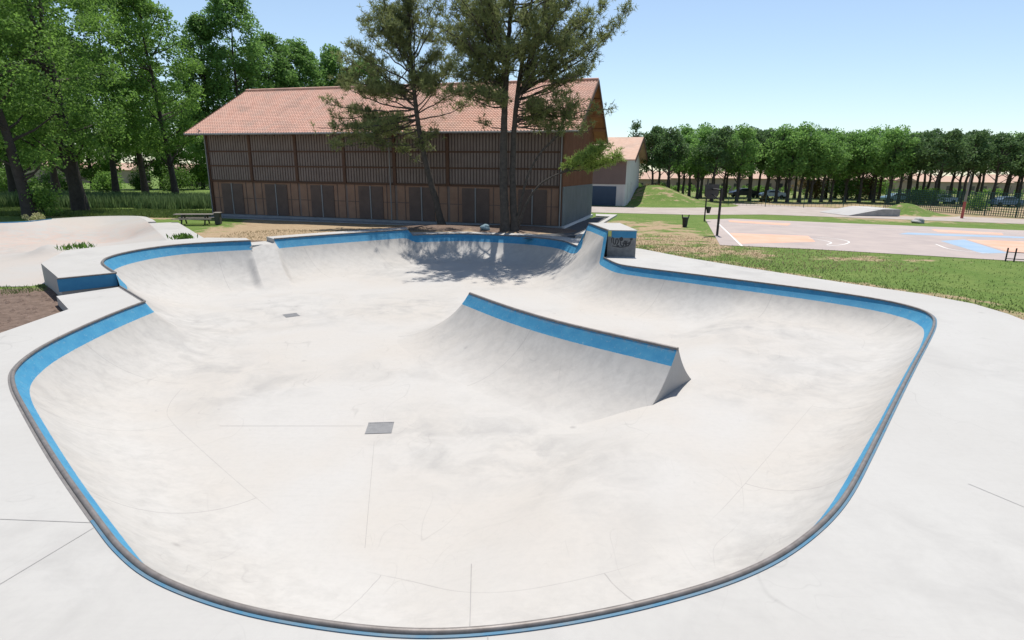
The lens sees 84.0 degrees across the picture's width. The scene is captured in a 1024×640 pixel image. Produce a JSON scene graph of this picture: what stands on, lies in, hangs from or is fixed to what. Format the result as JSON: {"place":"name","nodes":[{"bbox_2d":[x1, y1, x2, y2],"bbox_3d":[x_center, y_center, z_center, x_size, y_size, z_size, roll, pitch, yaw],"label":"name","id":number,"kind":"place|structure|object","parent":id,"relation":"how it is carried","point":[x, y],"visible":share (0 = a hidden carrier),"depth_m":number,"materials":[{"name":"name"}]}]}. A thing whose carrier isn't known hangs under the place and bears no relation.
{"place":"outdoors","nodes":[
{"label":"outdoors","id":0,"kind":"place"},
{"bbox_2d":[0,189,211,209],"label":"tall grass","id":1,"kind":"structure","parent":0,"point":[146,200],"depth_m":62.35,"materials":[{"name":"plant"}]},
{"bbox_2d":[0,206,213,217],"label":"rough grass","id":2,"kind":"structure","parent":0,"point":[103,211],"depth_m":53.61,"materials":[{"name":"plant"}]},
{"bbox_2d":[80,163,148,182],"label":"house","id":3,"kind":"structure","parent":0,"point":[125,173],"depth_m":165.46,"materials":[{"name":"ceramic"}]},
{"bbox_2d":[0,170,1023,332],"bbox_3d":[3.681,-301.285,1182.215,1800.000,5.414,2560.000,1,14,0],"label":"ground","id":4,"kind":"structure","parent":0,"point":[669,225],"depth_m":38.91,"materials":[{"name":"plant"}]},
{"bbox_2d":[0,165,37,192],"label":"bush","id":5,"kind":"object","parent":4,"relation":"on","point":[3,183],"visible":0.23,"depth_m":91.06,"materials":[{"name":"green plant"}]},
{"bbox_2d":[0,284,46,294],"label":"grass patch","id":6,"kind":"object","parent":4,"relation":"on","point":[18,291],"visible":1,"depth_m":22.05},
{"bbox_2d":[0,291,57,326],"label":"soil clods","id":7,"kind":"object","parent":4,"relation":"on","point":[19,295],"visible":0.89,"depth_m":19.37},
{"bbox_2d":[0,0,74,192],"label":"broadleaf tree","id":8,"kind":"object","parent":4,"relation":"on","point":[11,183],"visible":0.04,"depth_m":69.47,"materials":[{"name":"green plant"}]},
{"bbox_2d":[15,178,63,216],"bbox_3d":[-40.860,-10.436,49.369,4.189,3.705,2.977,10,17,33],"label":"bush","id":9,"kind":"object","parent":4,"relation":"on","point":[42,198],"visible":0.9,"depth_m":49.19,"materials":[{"name":"green plant"}]},
{"bbox_2d":[0,0,85,218],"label":"broadleaf tree","id":10,"kind":"object","parent":4,"relation":"on","point":[16,164],"visible":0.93,"depth_m":47.66,"materials":[{"name":"green plant"}]},
{"bbox_2d":[0,0,85,191],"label":"broadleaf tree","id":11,"kind":"object","parent":4,"relation":"on","point":[54,178],"visible":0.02,"depth_m":82.93,"materials":[{"name":"green plant"}]},
{"bbox_2d":[33,170,67,189],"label":"bush","id":12,"kind":"object","parent":4,"relation":"on","point":[46,177],"visible":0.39,"depth_m":104.47,"materials":[{"name":"green plant"}]},
{"bbox_2d":[0,0,138,210],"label":"broadleaf tree","id":13,"kind":"object","parent":4,"relation":"on","point":[77,194],"visible":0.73,"depth_m":53.27,"materials":[{"name":"green plant"}]},
{"bbox_2d":[34,41,138,188],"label":"broadleaf tree","id":14,"kind":"object","parent":4,"relation":"on","point":[89,171],"visible":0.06,"depth_m":113.72,"materials":[{"name":"green plant"}]},
{"bbox_2d":[22,0,163,192],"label":"broadleaf tree","id":15,"kind":"object","parent":4,"relation":"on","point":[71,4],"visible":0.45,"depth_m":69.67,"materials":[{"name":"green plant"}]},
{"bbox_2d":[0,216,202,286],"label":"shallow skate basin","id":16,"kind":"object","parent":4,"relation":"on","point":[27,248],"visible":0.71,"depth_m":40.54,"materials":[{"name":"concrete"}]},
{"bbox_2d":[82,170,125,191],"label":"bush","id":17,"kind":"object","parent":4,"relation":"on","point":[103,179],"visible":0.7,"depth_m":103.19,"materials":[{"name":"green plant"}]},
{"bbox_2d":[63,0,182,192],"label":"broadleaf tree","id":18,"kind":"object","parent":4,"relation":"on","point":[143,180],"visible":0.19,"depth_m":80.39,"materials":[{"name":"green plant"}]},
{"bbox_2d":[127,172,160,189],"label":"bush","id":19,"kind":"object","parent":4,"relation":"on","point":[135,182],"visible":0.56,"depth_m":114.53,"materials":[{"name":"green plant"}]},
{"bbox_2d":[41,238,248,295],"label":"raised deck","id":20,"kind":"structure","parent":4,"relation":"on","point":[76,262],"depth_m":23.76,"materials":[{"name":"concrete"}]},
{"bbox_2d":[56,272,117,291],"bbox_3d":[-15.163,-1.365,20.358,0.126,0.490,1.734,14,20,42],"label":"painted step","id":21,"kind":"object","parent":20,"relation":"attached to","point":[73,283],"visible":1,"depth_m":20.32,"materials":[{"name":"blue paint"}]},
{"bbox_2d":[120,74,186,188],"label":"broadleaf tree","id":22,"kind":"object","parent":4,"relation":"on","point":[157,164],"visible":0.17,"depth_m":118.72,"materials":[{"name":"green plant"}]},
{"bbox_2d":[103,0,205,192],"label":"broadleaf tree","id":23,"kind":"object","parent":4,"relation":"on","point":[146,8],"visible":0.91,"depth_m":69.77,"materials":[{"name":"green plant"}]},
{"bbox_2d":[157,166,199,190],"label":"bush","id":24,"kind":"object","parent":4,"relation":"on","point":[182,182],"visible":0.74,"depth_m":111.85,"materials":[{"name":"green plant"}]},
{"bbox_2d":[172,111,208,188],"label":"broadleaf tree","id":25,"kind":"object","parent":4,"relation":"on","point":[200,172],"visible":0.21,"depth_m":121.04,"materials":[{"name":"green plant"}]},
{"bbox_2d":[178,162,208,188],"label":"bush","id":26,"kind":"object","parent":4,"relation":"on","point":[202,181],"visible":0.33,"depth_m":123.77,"materials":[{"name":"green plant"}]},
{"bbox_2d":[171,212,221,224],"bbox_3d":[-25.166,-8.164,45.655,3.400,0.951,1.840,-2,15,-12],"label":"picnic table","id":27,"kind":"object","parent":4,"relation":"on","point":[217,217],"visible":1,"depth_m":45.59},
{"bbox_2d":[169,12,237,159],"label":"broadleaf tree","id":28,"kind":"object","parent":4,"relation":"on","point":[193,26],"visible":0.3,"depth_m":93.22,"materials":[{"name":"green plant"}]},
{"bbox_2d":[191,0,276,114],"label":"broadleaf tree","id":29,"kind":"object","parent":4,"relation":"on","point":[219,19],"visible":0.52,"depth_m":93.46,"materials":[{"name":"green plant"}]},
{"bbox_2d":[237,31,303,90],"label":"broadleaf tree","id":30,"kind":"object","parent":4,"relation":"on","point":[280,60],"visible":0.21,"depth_m":102.12,"materials":[{"name":"green plant"}]},
{"bbox_2d":[266,37,333,87],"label":"broadleaf tree","id":31,"kind":"object","parent":4,"relation":"on","point":[305,65],"visible":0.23,"depth_m":107.61,"materials":[{"name":"green plant"}]},
{"bbox_2d":[308,43,353,86],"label":"broadleaf tree","id":32,"kind":"object","parent":4,"relation":"on","point":[330,64],"visible":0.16,"depth_m":112.46,"materials":[{"name":"green plant"}]},
{"bbox_2d":[266,227,406,242],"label":"raised deck","id":33,"kind":"structure","parent":4,"relation":"on","point":[270,238],"depth_m":35.08,"materials":[{"name":"concrete"}]},
{"bbox_2d":[342,58,384,85],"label":"broadleaf tree","id":34,"kind":"object","parent":4,"relation":"on","point":[362,70],"visible":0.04,"depth_m":115.25,"materials":[{"name":"green plant"}]},
{"bbox_2d":[309,0,474,224],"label":"maritime pine","id":35,"kind":"object","parent":4,"relation":"on","point":[400,22],"visible":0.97,"depth_m":41.31,"materials":[{"name":"green plant"}]},
{"bbox_2d":[183,78,607,228],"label":"timber hall","id":36,"kind":"structure","parent":4,"relation":"on","point":[269,154],"depth_m":48.31,"materials":[{"name":"brown wood"}]},
{"bbox_2d":[221,183,233,213],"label":"shutter door","id":37,"kind":"structure","parent":36,"relation":"in","point":[226,188],"depth_m":52.32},
{"bbox_2d":[232,184,244,213],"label":"shutter door","id":38,"kind":"structure","parent":36,"relation":"in","point":[238,195],"depth_m":52.00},
{"bbox_2d":[264,184,276,214],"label":"shutter door","id":39,"kind":"structure","parent":36,"relation":"in","point":[269,188],"depth_m":51.06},
{"bbox_2d":[276,185,288,215],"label":"shutter door","id":40,"kind":"structure","parent":36,"relation":"in","point":[282,194],"depth_m":50.74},
{"bbox_2d":[310,185,322,216],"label":"shutter door","id":41,"kind":"structure","parent":36,"relation":"in","point":[316,198],"depth_m":49.81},
{"bbox_2d":[322,185,335,216],"bbox_3d":[-15.939,-10.320,49.514,1.090,2.690,0.071,5,15,15],"label":"shutter door","id":42,"kind":"structure","parent":36,"relation":"in","point":[328,191],"depth_m":49.48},
{"bbox_2d":[358,186,370,218],"bbox_3d":[-12.573,-10.037,48.579,1.090,2.690,0.071,5,15,15],"label":"shutter door","id":43,"kind":"structure","parent":36,"relation":"in","point":[363,191],"depth_m":48.55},
{"bbox_2d":[371,186,383,218],"bbox_3d":[-11.411,-9.940,48.256,1.090,2.690,0.071,5,15,15],"label":"shutter door","id":44,"kind":"structure","parent":36,"relation":"in","point":[376,192],"depth_m":48.23,"materials":[{"name":"wood"}]},
{"bbox_2d":[409,187,420,219],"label":"shutter door","id":45,"kind":"structure","parent":36,"relation":"in","point":[414,192],"depth_m":47.28,"materials":[{"name":"wood"}]},
{"bbox_2d":[422,187,434,220],"bbox_3d":[-6.884,-9.559,46.998,1.090,2.690,0.071,5,15,15],"label":"shutter door","id":46,"kind":"structure","parent":36,"relation":"in","point":[428,206],"depth_m":47.02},
{"bbox_2d":[462,188,474,221],"bbox_3d":[-3.519,-9.276,46.062,1.090,2.690,0.071,5,15,15],"label":"shutter door","id":47,"kind":"structure","parent":36,"relation":"in","point":[468,194],"depth_m":46.03,"materials":[{"name":"wood"}]},
{"bbox_2d":[476,189,488,222],"bbox_3d":[-2.357,-9.178,45.740,1.090,2.690,0.071,5,15,15],"label":"shutter door","id":48,"kind":"structure","parent":36,"relation":"in","point":[482,195],"depth_m":45.72,"materials":[{"name":"wood"}]},
{"bbox_2d":[518,189,531,224],"bbox_3d":[1.009,-8.895,44.804,1.090,2.690,0.071,5,15,15],"label":"shutter door","id":49,"kind":"structure","parent":36,"relation":"in","point":[526,219],"depth_m":44.75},
{"bbox_2d":[533,190,546,224],"bbox_3d":[2.171,-8.797,44.481,1.090,2.690,0.071,5,15,15],"label":"shutter door","id":50,"kind":"structure","parent":36,"relation":"in","point":[539,196],"depth_m":44.45,"materials":[{"name":"wood"}]},
{"bbox_2d":[410,232,580,244],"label":"deck","id":51,"kind":"structure","parent":4,"relation":"on","point":[575,241],"depth_m":38.98,"materials":[{"name":"concrete"}]},
{"bbox_2d":[0,248,1023,639],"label":"concrete deck","id":52,"kind":"structure","parent":4,"relation":"on","point":[920,536],"depth_m":6.62,"materials":[{"name":"concrete"}]},
{"bbox_2d":[8,223,936,638],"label":"skate bowl","id":53,"kind":"object","parent":52,"relation":"on","point":[402,433],"visible":0.99,"depth_m":12.88,"materials":[{"name":"concrete"}]},
{"bbox_2d":[592,223,637,256],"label":"skate block","id":54,"kind":"structure","parent":52,"relation":"on","point":[621,240],"depth_m":29.78,"materials":[{"name":"concrete"}]},
{"bbox_2d":[425,0,638,230],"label":"maritime pine","id":55,"kind":"object","parent":4,"relation":"on","point":[478,51],"visible":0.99,"depth_m":37.78,"materials":[{"name":"green plant"}]},
{"bbox_2d":[592,137,647,205],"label":"white hall","id":56,"kind":"structure","parent":4,"relation":"on","point":[617,185],"depth_m":78.45,"materials":[{"name":"paint"}]},
{"bbox_2d":[592,186,615,205],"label":"garage door","id":57,"kind":"structure","parent":56,"relation":"in","point":[601,195],"depth_m":78.45,"materials":[{"name":"metal"}]},
{"bbox_2d":[627,119,644,177],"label":"cypress tree","id":58,"kind":"object","parent":4,"relation":"on","point":[636,127],"visible":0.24,"depth_m":106.22,"materials":[{"name":"plant"}]},
{"bbox_2d":[638,172,666,186],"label":"house","id":59,"kind":"structure","parent":4,"relation":"on","point":[644,180],"depth_m":145.80,"materials":[{"name":"ceramic"}]},
{"bbox_2d":[639,131,672,184],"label":"pine tree","id":60,"kind":"object","parent":4,"relation":"on","point":[651,139],"visible":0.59,"depth_m":92.82,"materials":[{"name":"green plant"}]},
{"bbox_2d":[646,125,671,184],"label":"pine tree","id":61,"kind":"object","parent":4,"relation":"on","point":[657,129],"visible":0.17,"depth_m":114.08,"materials":[{"name":"green plant"}]},
{"bbox_2d":[650,126,691,187],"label":"pine tree","id":62,"kind":"object","parent":4,"relation":"on","point":[670,142],"visible":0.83,"depth_m":92.24,"materials":[{"name":"green plant"}]},
{"bbox_2d":[666,133,703,193],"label":"pine tree","id":63,"kind":"object","parent":4,"relation":"on","point":[689,139],"visible":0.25,"depth_m":98.25,"materials":[{"name":"green plant"}]},
{"bbox_2d":[673,124,696,192],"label":"pine tree","id":64,"kind":"object","parent":4,"relation":"on","point":[685,130],"visible":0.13,"depth_m":113.61,"materials":[{"name":"green plant"}]},
{"bbox_2d":[680,126,720,199],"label":"pine tree","id":65,"kind":"object","parent":4,"relation":"on","point":[697,172],"visible":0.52,"depth_m":94.69,"materials":[{"name":"green plant"}]},
{"bbox_2d":[693,122,718,197],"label":"pine tree","id":66,"kind":"object","parent":4,"relation":"on","point":[702,178],"visible":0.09,"depth_m":108.18,"materials":[{"name":"green plant"}]},
{"bbox_2d":[689,125,745,201],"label":"pine tree","id":67,"kind":"object","parent":4,"relation":"on","point":[723,136],"visible":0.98,"depth_m":90.71,"materials":[{"name":"green plant"}]},
{"bbox_2d":[707,134,752,200],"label":"tree","id":68,"kind":"object","parent":4,"relation":"on","point":[726,173],"visible":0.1,"depth_m":97.63,"materials":[{"name":"green plant"}]},
{"bbox_2d":[724,123,765,200],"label":"pine tree","id":69,"kind":"object","parent":4,"relation":"on","point":[746,168],"visible":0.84,"depth_m":91.74,"materials":[{"name":"green plant"}]},
{"bbox_2d":[695,185,813,194],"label":"hedge","id":70,"kind":"object","parent":4,"relation":"on","point":[762,189],"visible":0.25,"depth_m":135.31,"materials":[{"name":"green plant"}]},
{"bbox_2d":[740,126,774,200],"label":"pine tree","id":71,"kind":"object","parent":4,"relation":"on","point":[761,138],"visible":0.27,"depth_m":97.39,"materials":[{"name":"green plant"}]},
{"bbox_2d":[753,128,785,196],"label":"pine tree","id":72,"kind":"object","parent":4,"relation":"on","point":[768,180],"visible":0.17,"depth_m":97.75,"materials":[{"name":"green plant"}]},
{"bbox_2d":[762,123,800,201],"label":"pine tree","id":73,"kind":"object","parent":4,"relation":"on","point":[773,170],"visible":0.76,"depth_m":93.88,"materials":[{"name":"green plant"}]},
{"bbox_2d":[772,129,812,202],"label":"pine tree","id":74,"kind":"object","parent":4,"relation":"on","point":[800,136],"visible":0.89,"depth_m":92.11,"materials":[{"name":"green plant"}]},
{"bbox_2d":[728,195,880,207],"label":"fence","id":75,"kind":"object","parent":4,"relation":"on","point":[800,200],"visible":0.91,"depth_m":79.74,"materials":[{"name":"green paint"}]},
{"bbox_2d":[788,121,825,201],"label":"pine tree","id":76,"kind":"object","parent":4,"relation":"on","point":[810,128],"visible":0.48,"depth_m":93.02,"materials":[{"name":"green plant"}]},
{"bbox_2d":[790,175,836,197],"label":"bush","id":77,"kind":"object","parent":4,"relation":"on","point":[817,186],"visible":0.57,"depth_m":113.74,"materials":[{"name":"green plant"}]},
{"bbox_2d":[802,129,836,202],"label":"tree","id":78,"kind":"object","parent":4,"relation":"on","point":[822,160],"visible":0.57,"depth_m":93.12,"materials":[{"name":"green plant"}]},
{"bbox_2d":[812,135,852,201],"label":"tree","id":79,"kind":"object","parent":4,"relation":"on","point":[839,155],"visible":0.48,"depth_m":93.67,"materials":[{"name":"green plant"}]},
{"bbox_2d":[821,129,855,201],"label":"pine tree","id":80,"kind":"object","parent":4,"relation":"on","point":[834,177],"visible":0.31,"depth_m":96.98,"materials":[{"name":"green plant"}]},
{"bbox_2d":[825,175,869,198],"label":"bush","id":81,"kind":"object","parent":4,"relation":"on","point":[840,187],"visible":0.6,"depth_m":110.29,"materials":[{"name":"green plant"}]},
{"bbox_2d":[837,129,870,201],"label":"pine tree","id":82,"kind":"object","parent":4,"relation":"on","point":[855,135],"visible":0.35,"depth_m":97.87,"materials":[{"name":"green plant"}]},
{"bbox_2d":[705,219,1023,260],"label":"sports court","id":83,"kind":"object","parent":4,"relation":"on","point":[977,243],"visible":1,"depth_m":40.81,"materials":[{"name":"concrete"}]},
{"bbox_2d":[704,184,722,235],"bbox_3d":[14.453,-8.021,41.502,1.250,3.650,1.251,2,15,6],"label":"basketball hoop","id":84,"kind":"object","parent":83,"relation":"on","point":[712,191],"visible":0.94,"depth_m":40.99,"materials":[{"name":"metal"}]},
{"bbox_2d":[845,132,887,202],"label":"tree","id":85,"kind":"object","parent":4,"relation":"on","point":[862,144],"visible":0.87,"depth_m":94.85,"materials":[{"name":"green plant"}]},
{"bbox_2d":[849,176,887,198],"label":"bush","id":86,"kind":"object","parent":4,"relation":"on","point":[863,187],"visible":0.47,"depth_m":111.33,"materials":[{"name":"green plant"}]},
{"bbox_2d":[855,135,897,201],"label":"tree","id":87,"kind":"object","parent":4,"relation":"on","point":[874,188],"visible":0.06,"depth_m":99.17,"materials":[{"name":"green plant"}]},
{"bbox_2d":[864,124,898,199],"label":"pine tree","id":88,"kind":"object","parent":4,"relation":"on","point":[878,130],"visible":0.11,"depth_m":108.86,"materials":[{"name":"green plant"}]},
{"bbox_2d":[872,125,920,203],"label":"pine tree","id":89,"kind":"object","parent":4,"relation":"on","point":[890,141],"visible":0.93,"depth_m":92.24,"materials":[{"name":"green plant"}]},
{"bbox_2d":[885,133,928,203],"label":"pine tree","id":90,"kind":"object","parent":4,"relation":"on","point":[921,157],"visible":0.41,"depth_m":92.54,"materials":[{"name":"green plant"}]},
{"bbox_2d":[893,132,937,202],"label":"pine tree","id":91,"kind":"object","parent":4,"relation":"on","point":[917,170],"visible":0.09,"depth_m":95.04,"materials":[{"name":"green plant"}]},
{"bbox_2d":[818,185,1023,196],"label":"hedge","id":92,"kind":"object","parent":4,"relation":"on","point":[984,190],"visible":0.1,"depth_m":136.19,"materials":[{"name":"green plant"}]},
{"bbox_2d":[899,186,950,204],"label":"bush","id":93,"kind":"object","parent":4,"relation":"on","point":[935,196],"visible":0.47,"depth_m":91.57,"materials":[{"name":"green plant"}]},
{"bbox_2d":[920,130,948,201],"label":"pine tree","id":94,"kind":"object","parent":4,"relation":"on","point":[935,135],"visible":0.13,"depth_m":96.80,"materials":[{"name":"green plant"}]},
{"bbox_2d":[916,128,977,204],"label":"pine tree","id":95,"kind":"object","parent":4,"relation":"on","point":[941,143],"visible":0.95,"depth_m":89.94,"materials":[{"name":"green plant"}]},
{"bbox_2d":[883,189,1023,217],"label":"fence","id":96,"kind":"object","parent":4,"relation":"on","point":[969,207],"visible":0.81,"depth_m":69.78,"materials":[{"name":"metal"}]},
{"bbox_2d":[948,130,996,204],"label":"pine tree","id":97,"kind":"object","parent":4,"relation":"on","point":[986,150],"visible":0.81,"depth_m":90.72,"materials":[{"name":"green plant"}]},
{"bbox_2d":[971,132,1009,202],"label":"pine tree","id":98,"kind":"object","parent":4,"relation":"on","point":[980,174],"visible":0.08,"depth_m":99.34,"materials":[{"name":"green plant"}]},
{"bbox_2d":[974,133,1023,204],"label":"pine tree","id":99,"kind":"object","parent":4,"relation":"on","point":[1003,142],"visible":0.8,"depth_m":91.69,"materials":[{"name":"green plant"}]},
{"bbox_2d":[1005,132,1023,196],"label":"pine tree","id":100,"kind":"object","parent":4,"relation":"on","point":[1019,138],"visible":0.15,"depth_m":97.33,"materials":[{"name":"green plant"}]},
{"bbox_2d":[46,0,1023,175],"label":"sky","id":101,"kind":"structure","parent":0,"point":[922,65],"materials":[{"name":"blue"}]},
{"bbox_2d":[524,217,605,238],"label":"tarmac","id":102,"kind":"structure","parent":0,"point":[580,227],"depth_m":45.47,"materials":[{"name":"asphalt"}]},
{"bbox_2d":[220,227,935,272],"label":"dry grass","id":103,"kind":"structure","parent":0,"point":[319,230],"depth_m":32.12,"materials":[{"name":"plant"}]},
{"bbox_2d":[649,171,695,189],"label":"house","id":104,"kind":"structure","parent":0,"point":[673,179],"depth_m":163.17,"materials":[{"name":"ceramic"}]},
{"bbox_2d":[695,171,765,190],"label":"house","id":105,"kind":"structure","parent":0,"point":[731,181],"depth_m":155.41,"materials":[{"name":"ceramic"}]},
{"bbox_2d":[591,204,1023,223],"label":"path","id":106,"kind":"structure","parent":0,"point":[744,209],"depth_m":67.49,"materials":[{"name":"concrete"}]},
{"bbox_2d":[821,206,900,215],"bbox_3d":[40.652,-12.850,66.873,5.800,0.754,6.300,1,14,0],"label":"ramp wedge","id":107,"kind":"object","parent":106,"relation":"on","point":[861,211],"visible":1,"depth_m":64.73,"materials":[{"name":"concrete"}]},
{"bbox_2d":[636,243,1023,318],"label":"lawn grass","id":108,"kind":"structure","parent":0,"point":[886,285],"depth_m":25.77,"materials":[{"name":"plant"}]},
{"bbox_2d":[894,176,1013,193],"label":"house","id":109,"kind":"structure","parent":0,"point":[946,182],"depth_m":160.47,"materials":[{"name":"ceramic"}]},
{"bbox_2d":[978,174,1023,193],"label":"house","id":110,"kind":"structure","parent":0,"point":[1013,185],"depth_m":170.33,"materials":[{"name":"ceramic"}]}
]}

